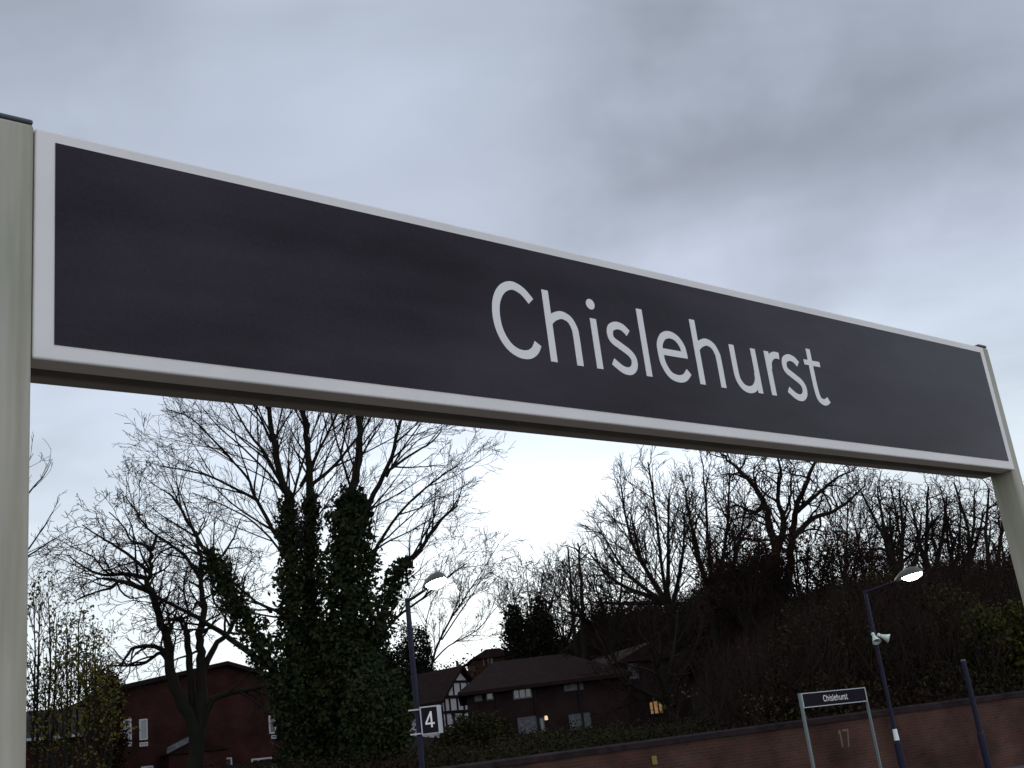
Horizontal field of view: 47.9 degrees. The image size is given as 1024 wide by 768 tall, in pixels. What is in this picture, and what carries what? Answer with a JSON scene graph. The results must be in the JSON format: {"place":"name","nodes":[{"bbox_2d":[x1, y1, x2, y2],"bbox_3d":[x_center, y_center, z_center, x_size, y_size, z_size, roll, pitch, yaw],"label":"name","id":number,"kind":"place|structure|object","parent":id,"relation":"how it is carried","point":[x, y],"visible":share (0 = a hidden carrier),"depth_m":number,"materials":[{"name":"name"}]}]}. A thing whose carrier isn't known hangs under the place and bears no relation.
{"place":"outdoors","nodes":[
{"label":"outdoors","id":0,"kind":"place"},
{"bbox_2d":[405,571,446,767],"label":"lamp column","id":1,"kind":"structure","parent":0,"point":[436,580],"depth_m":20.95,"materials":[{"name":"grey metal"}]},
{"bbox_2d":[408,705,442,735],"bbox_3d":[-1.556,6.081,20.847,0.600,0.490,0.084,-3,-19,-13],"label":"number board","id":2,"kind":"object","parent":1,"relation":"attached to","point":[431,719],"visible":1,"depth_m":20.84,"materials":[{"name":"grey paint"}]},
{"bbox_2d":[0,0,1023,710],"label":"sky","id":3,"kind":"structure","parent":0,"point":[858,159],"materials":[{"name":"grey"}]},
{"bbox_2d":[212,603,1023,767],"bbox_3d":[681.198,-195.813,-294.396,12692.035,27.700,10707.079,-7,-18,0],"label":"ground","id":4,"kind":"structure","parent":0,"point":[701,713],"depth_m":55.41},
{"bbox_2d":[28,435,75,557],"bbox_3d":[-11.612,5.747,27.236,2.387,9.818,1.724,5,-22,-34],"label":"bare tree","id":5,"kind":"object","parent":4,"relation":"on","point":[47,521],"visible":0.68,"depth_m":28.73,"materials":[{"name":"brown plant"}]},
{"bbox_2d":[26,565,83,767],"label":"yellowing shrub","id":6,"kind":"object","parent":4,"relation":"on","point":[36,700],"visible":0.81,"depth_m":29.86,"materials":[{"name":"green plant"}]},
{"bbox_2d":[26,707,112,767],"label":"building","id":7,"kind":"structure","parent":4,"relation":"on","point":[28,739],"depth_m":54.15,"materials":[{"name":"red brick"}]},
{"bbox_2d":[26,596,127,767],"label":"yellowing shrub","id":8,"kind":"object","parent":4,"relation":"on","point":[78,645],"visible":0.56,"depth_m":31.02,"materials":[{"name":"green plant"}]},
{"bbox_2d":[26,629,140,767],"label":"yellowing shrub","id":9,"kind":"object","parent":4,"relation":"on","point":[105,692],"visible":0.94,"depth_m":29.13,"materials":[{"name":"green plant"}]},
{"bbox_2d":[84,666,135,767],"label":"reddish bush","id":10,"kind":"object","parent":4,"relation":"on","point":[121,758],"visible":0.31,"depth_m":51.73,"materials":[{"name":"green plant"}]},
{"bbox_2d":[28,453,283,767],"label":"twisted bare tree","id":11,"kind":"object","parent":4,"relation":"on","point":[193,710],"visible":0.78,"depth_m":45.14,"materials":[{"name":"brown plant"}]},
{"bbox_2d":[71,661,283,767],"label":"brick house","id":12,"kind":"structure","parent":4,"relation":"on","point":[160,739],"depth_m":58.75,"materials":[{"name":"brick"}]},
{"bbox_2d":[124,719,131,739],"bbox_3d":[-18.931,16.996,56.758,0.405,1.000,0.047,6,-22,-34],"label":"window","id":13,"kind":"structure","parent":12,"relation":"in","point":[130,724],"depth_m":56.80,"materials":[{"name":"grey glass"}]},
{"bbox_2d":[139,719,147,739],"bbox_3d":[-18.268,17.123,57.184,0.411,1.007,0.047,6,-22,-34],"label":"window","id":14,"kind":"structure","parent":12,"relation":"in","point":[143,723],"depth_m":57.17,"materials":[{"name":"grey glass"}]},
{"bbox_2d":[139,742,147,746],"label":"window","id":15,"kind":"structure","parent":12,"relation":"in","point":[141,744],"depth_m":56.94,"materials":[{"name":"grey glass"}]},
{"bbox_2d":[227,757,231,764],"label":"window","id":16,"kind":"structure","parent":12,"relation":"in","point":[229,760],"depth_m":59.00,"materials":[{"name":"grey"}]},
{"bbox_2d":[251,757,271,761],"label":"window","id":17,"kind":"structure","parent":12,"relation":"in","point":[257,759],"depth_m":59.87,"materials":[{"name":"grey"}]},
{"bbox_2d":[268,715,275,733],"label":"window","id":18,"kind":"structure","parent":12,"relation":"in","point":[271,729],"depth_m":60.82,"materials":[{"name":"grey glass"}]},
{"bbox_2d":[113,396,545,767],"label":"ivy clad tree","id":19,"kind":"object","parent":4,"relation":"on","point":[300,579],"visible":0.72,"depth_m":39.03,"materials":[{"name":"green plant"}]},
{"bbox_2d":[298,618,389,758],"bbox_3d":[-5.813,10.643,38.784,3.682,5.736,3.503,-7,-18,0],"label":"ivy bush","id":20,"kind":"object","parent":4,"relation":"on","point":[321,731],"visible":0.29,"depth_m":37.76,"materials":[{"name":"green plant"}]},
{"bbox_2d":[338,657,416,767],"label":"ivy bush","id":21,"kind":"object","parent":4,"relation":"on","point":[378,718],"visible":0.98,"depth_m":34.72,"materials":[{"name":"green plant"}]},
{"bbox_2d":[379,641,419,716],"bbox_3d":[-5.717,14.709,54.011,2.899,5.184,2.913,-7,-18,0],"label":"dark bush","id":22,"kind":"object","parent":4,"relation":"on","point":[392,656],"visible":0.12,"depth_m":54.30,"materials":[{"name":"green plant"}]},
{"bbox_2d":[393,622,441,674],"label":"round bush","id":23,"kind":"object","parent":4,"relation":"on","point":[424,652],"visible":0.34,"depth_m":77.93,"materials":[{"name":"green plant"}]},
{"bbox_2d":[409,665,473,737],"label":"timbered house","id":24,"kind":"structure","parent":4,"relation":"on","point":[442,687],"depth_m":68.53,"materials":[{"name":"tile"}]},
{"bbox_2d":[401,527,533,667],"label":"slender bare tree","id":25,"kind":"object","parent":4,"relation":"on","point":[455,610],"visible":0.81,"depth_m":84.61,"materials":[{"name":"brown plant"}]},
{"bbox_2d":[431,710,517,754],"bbox_3d":[-1.265,12.364,40.157,3.216,2.053,2.889,-7,-18,0],"label":"green bush","id":26,"kind":"object","parent":4,"relation":"on","point":[471,726],"visible":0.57,"depth_m":39.45,"materials":[{"name":"green plant"}]},
{"bbox_2d":[193,694,771,767],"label":"garden scrub","id":27,"kind":"object","parent":4,"relation":"on","point":[545,742],"visible":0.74,"depth_m":31.30,"materials":[{"name":"green plant"}]},
{"bbox_2d":[464,648,510,676],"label":"hillside house","id":28,"kind":"structure","parent":4,"relation":"on","point":[486,657],"depth_m":109.42,"materials":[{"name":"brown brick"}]},
{"bbox_2d":[483,539,578,633],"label":"bare tree","id":29,"kind":"object","parent":4,"relation":"on","point":[513,595],"visible":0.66,"depth_m":78.55,"materials":[{"name":"brown plant"}]},
{"bbox_2d":[498,591,564,659],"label":"conifer","id":30,"kind":"object","parent":4,"relation":"on","point":[531,635],"visible":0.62,"depth_m":76.17,"materials":[{"name":"green plant"}]},
{"bbox_2d":[457,654,632,733],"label":"house","id":31,"kind":"structure","parent":4,"relation":"on","point":[540,691],"depth_m":58.06,"materials":[{"name":"brown brick"}]},
{"bbox_2d":[474,694,481,701],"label":"window","id":32,"kind":"structure","parent":31,"relation":"in","point":[477,697],"depth_m":57.95,"materials":[{"name":"grey glass"}]},
{"bbox_2d":[486,693,493,700],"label":"window","id":33,"kind":"structure","parent":31,"relation":"in","point":[489,696],"depth_m":57.98,"materials":[{"name":"grey glass"}]},
{"bbox_2d":[512,688,531,699],"bbox_3d":[0.514,15.533,58.095,0.963,0.619,0.047,-6,-18,-4],"label":"window","id":34,"kind":"structure","parent":31,"relation":"in","point":[523,693],"depth_m":58.07,"materials":[{"name":"grey glass"}]},
{"bbox_2d":[517,716,537,733],"bbox_3d":[0.779,17.057,57.591,0.955,0.852,0.047,-6,-18,-4],"label":"window","id":35,"kind":"structure","parent":31,"relation":"in","point":[529,722],"depth_m":57.62,"materials":[{"name":"grey glass"}]},
{"bbox_2d":[539,717,544,731],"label":"window","id":36,"kind":"structure","parent":31,"relation":"in","point":[541,720],"depth_m":57.64,"materials":[{"name":"grey glass"}]},
{"bbox_2d":[564,682,583,691],"bbox_3d":[3.099,15.212,58.285,0.967,0.528,0.047,-6,-18,-4],"label":"window","id":37,"kind":"structure","parent":31,"relation":"in","point":[571,686],"depth_m":58.26,"materials":[{"name":"grey glass"}]},
{"bbox_2d":[568,712,590,729],"bbox_3d":[3.407,16.883,57.733,1.086,0.762,0.047,-6,-18,-4],"label":"window","id":38,"kind":"structure","parent":31,"relation":"in","point":[572,717],"depth_m":57.76,"materials":[{"name":"grey glass"}]},
{"bbox_2d":[555,546,579,656],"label":"dead tree","id":39,"kind":"object","parent":4,"relation":"on","point":[576,650],"visible":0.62,"depth_m":69.87,"materials":[{"name":"brown plant"}]},
{"bbox_2d":[520,552,617,656],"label":"bare tree","id":40,"kind":"object","parent":4,"relation":"on","point":[565,640],"visible":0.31,"depth_m":82.31,"materials":[{"name":"brown plant"}]},
{"bbox_2d":[560,543,587,659],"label":"dead tree","id":41,"kind":"object","parent":4,"relation":"on","point":[584,655],"visible":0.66,"depth_m":69.06,"materials":[{"name":"brown wood"}]},
{"bbox_2d":[526,516,675,659],"bbox_3d":[5.191,13.259,63.921,8.322,11.322,5.591,-7,-18,0],"label":"bare tree","id":42,"kind":"object","parent":4,"relation":"on","point":[585,619],"visible":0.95,"depth_m":64.31,"materials":[{"name":"brown plant"}]},
{"bbox_2d":[434,577,821,677],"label":"autumn wood","id":43,"kind":"object","parent":4,"relation":"on","point":[472,664],"depth_m":109.07,"materials":[{"name":"brown plant"}]},
{"bbox_2d":[553,445,706,647],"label":"bare tree","id":44,"kind":"object","parent":4,"relation":"on","point":[669,560],"visible":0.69,"depth_m":71.61,"materials":[{"name":"brown plant"}]},
{"bbox_2d":[577,591,694,659],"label":"leafy tree","id":45,"kind":"object","parent":4,"relation":"on","point":[628,636],"visible":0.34,"depth_m":78.06,"materials":[{"name":"green plant"}]},
{"bbox_2d":[554,567,727,725],"bbox_3d":[6.655,11.373,48.862,8.420,7.253,6.452,6,-22,-35],"label":"bare tree","id":46,"kind":"object","parent":4,"relation":"on","point":[663,684],"visible":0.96,"depth_m":48.30,"materials":[{"name":"brown plant"}]},
{"bbox_2d":[592,641,693,722],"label":"house among trees","id":47,"kind":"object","parent":4,"relation":"on","point":[685,709],"visible":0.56,"depth_m":62.39,"materials":[{"name":"brown brick"}]},
{"bbox_2d":[627,663,638,678],"bbox_3d":[6.534,15.480,62.230,0.553,0.827,0.047,0,-20,-21],"label":"window","id":48,"kind":"structure","parent":47,"relation":"in","point":[631,664],"depth_m":62.21,"materials":[{"name":"grey glass"}]},
{"bbox_2d":[648,700,664,715],"bbox_3d":[7.729,17.327,61.982,0.886,0.887,0.047,0,-20,-21],"label":"window","id":49,"kind":"structure","parent":47,"relation":"in","point":[652,705],"depth_m":61.93,"materials":[{"name":"orange"}]},
{"bbox_2d":[554,541,790,682],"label":"thicket","id":50,"kind":"object","parent":4,"relation":"on","point":[706,631],"visible":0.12,"depth_m":87.40,"materials":[{"name":"brown plant"}]},
{"bbox_2d":[653,673,703,735],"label":"sapling","id":51,"kind":"object","parent":4,"relation":"on","point":[678,709],"visible":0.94,"depth_m":29.48,"materials":[{"name":"brown plant"}]},
{"bbox_2d":[652,450,778,682],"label":"bare tree","id":52,"kind":"object","parent":4,"relation":"on","point":[693,539],"visible":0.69,"depth_m":69.33,"materials":[{"name":"brown plant"}]},
{"bbox_2d":[436,690,1023,767],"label":"brick wall","id":53,"kind":"structure","parent":4,"relation":"on","point":[940,734],"depth_m":29.55,"materials":[{"name":"brown brick"}]},
{"bbox_2d":[651,756,657,764],"bbox_3d":[3.378,8.920,27.351,0.140,0.200,0.024,1,-20,-24],"label":"wall plate","id":54,"kind":"object","parent":53,"relation":"attached to","point":[654,760],"depth_m":27.34,"materials":[{"name":"yellow"}]},
{"bbox_2d":[682,502,788,645],"bbox_3d":[12.273,10.934,60.761,4.512,9.237,7.285,-3,-19,-14],"label":"bare tree","id":55,"kind":"object","parent":4,"relation":"on","point":[741,615],"visible":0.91,"depth_m":60.19,"materials":[{"name":"brown plant"}]},
{"bbox_2d":[676,522,815,643],"bbox_3d":[12.244,11.418,61.549,7.121,8.460,7.462,-7,-18,0],"label":"leafy tree","id":56,"kind":"object","parent":4,"relation":"on","point":[734,621],"visible":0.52,"depth_m":61.37,"materials":[{"name":"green plant"}]},
{"bbox_2d":[739,691,773,725],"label":"orange sapling","id":57,"kind":"object","parent":4,"relation":"on","point":[754,716],"visible":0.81,"depth_m":29.20,"materials":[{"name":"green plant"}]},
{"bbox_2d":[682,449,877,629],"bbox_3d":[15.576,7.958,64.073,10.713,13.682,6.891,-12,-19,15],"label":"bare oak","id":58,"kind":"object","parent":4,"relation":"on","point":[796,509],"visible":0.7,"depth_m":64.61,"materials":[{"name":"brown plant"}]},
{"bbox_2d":[731,509,871,611],"bbox_3d":[15.250,9.943,60.247,6.544,6.704,5.651,9,-24,-40],"label":"tree","id":59,"kind":"object","parent":4,"relation":"on","point":[794,547],"visible":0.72,"depth_m":59.91,"materials":[{"name":"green plant"}]},
{"bbox_2d":[795,516,898,604],"bbox_3d":[17.310,9.916,60.085,5.448,5.862,6.259,-7,-18,0],"label":"tree","id":60,"kind":"object","parent":4,"relation":"on","point":[829,573],"visible":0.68,"depth_m":59.23,"materials":[{"name":"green plant"}]},
{"bbox_2d":[809,466,894,592],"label":"bare tree","id":61,"kind":"object","parent":4,"relation":"on","point":[858,504],"visible":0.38,"depth_m":71.90,"materials":[{"name":"brown plant"}]},
{"bbox_2d":[681,535,1023,737],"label":"saplings","id":62,"kind":"object","parent":4,"relation":"on","point":[729,685],"visible":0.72,"depth_m":35.67,"materials":[{"name":"brown plant"}]},
{"bbox_2d":[834,500,908,578],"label":"bare tree","id":63,"kind":"object","parent":4,"relation":"on","point":[867,531],"visible":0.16,"depth_m":75.11,"materials":[{"name":"brown plant"}]},
{"bbox_2d":[731,551,1023,728],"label":"undergrowth","id":64,"kind":"object","parent":4,"relation":"on","point":[863,682],"visible":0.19,"depth_m":35.15,"materials":[{"name":"brown plant"}]},
{"bbox_2d":[835,468,958,588],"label":"bare tree","id":65,"kind":"object","parent":4,"relation":"on","point":[887,534],"visible":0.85,"depth_m":65.40,"materials":[{"name":"brown plant"}]},
{"bbox_2d":[856,472,949,573],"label":"bare tree","id":66,"kind":"object","parent":4,"relation":"on","point":[907,544],"visible":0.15,"depth_m":79.30,"materials":[{"name":"brown plant"}]},
{"bbox_2d":[878,475,983,580],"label":"bare tree","id":67,"kind":"object","parent":4,"relation":"on","point":[927,525],"visible":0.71,"depth_m":65.48,"materials":[{"name":"brown plant"}]},
{"bbox_2d":[896,473,988,575],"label":"bare tree","id":68,"kind":"object","parent":4,"relation":"on","point":[938,489],"visible":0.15,"depth_m":76.60,"materials":[{"name":"brown plant"}]},
{"bbox_2d":[909,475,1005,577],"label":"bare tree","id":69,"kind":"object","parent":4,"relation":"on","point":[977,539],"visible":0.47,"depth_m":66.58,"materials":[{"name":"brown plant"}]},
{"bbox_2d":[916,476,1023,585],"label":"bare tree","id":70,"kind":"object","parent":4,"relation":"on","point":[1000,538],"visible":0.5,"depth_m":61.41,"materials":[{"name":"brown plant"}]},
{"bbox_2d":[965,489,1008,564],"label":"bare tree","id":71,"kind":"object","parent":4,"relation":"on","point":[991,526],"visible":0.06,"depth_m":72.77,"materials":[{"name":"brown plant"}]},
{"bbox_2d":[953,593,1023,683],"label":"olive bush","id":72,"kind":"object","parent":4,"relation":"on","point":[981,627],"visible":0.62,"depth_m":35.57,"materials":[{"name":"green plant"}]},
{"bbox_2d":[1007,765,1023,767],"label":"platform","id":73,"kind":"structure","parent":4,"relation":"on","point":[1021,766],"depth_m":30.94,"materials":[{"name":"concrete"}]},
{"bbox_2d":[797,687,881,767],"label":"station sign","id":74,"kind":"object","parent":73,"relation":"on","point":[829,698],"visible":1,"depth_m":27.81,"materials":[{"name":"grey metal"}]},
{"bbox_2d":[961,659,991,767],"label":"metal post","id":75,"kind":"object","parent":73,"relation":"on","point":[984,749],"visible":1,"depth_m":28.15,"materials":[{"name":"metal"}]},
{"bbox_2d":[863,566,922,767],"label":"lamp column","id":76,"kind":"structure","parent":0,"point":[910,573],"depth_m":27.03,"materials":[{"name":"metal"}]},
{"bbox_2d":[868,630,880,644],"bbox_3d":[8.610,6.002,27.369,0.215,0.371,0.314,-7,-18,0],"label":"loudspeaker","id":77,"kind":"object","parent":76,"relation":"attached to","point":[876,640],"visible":1,"depth_m":27.33,"materials":[{"name":"grey"}]},
{"bbox_2d":[875,633,889,642],"bbox_3d":[8.776,5.991,27.339,0.391,0.308,0.211,-9,-18,6],"label":"loudspeaker","id":78,"kind":"object","parent":76,"relation":"attached to","point":[885,637],"visible":1,"depth_m":27.31,"materials":[{"name":"grey"}]},
{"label":"near platform","id":79,"kind":"structure","parent":0,"visible":0},
{"bbox_2d":[0,113,1023,767],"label":"station sign","id":80,"kind":"object","parent":79,"relation":"on","point":[128,271],"visible":1,"depth_m":1.88,"materials":[{"name":"metal"}]}
]}

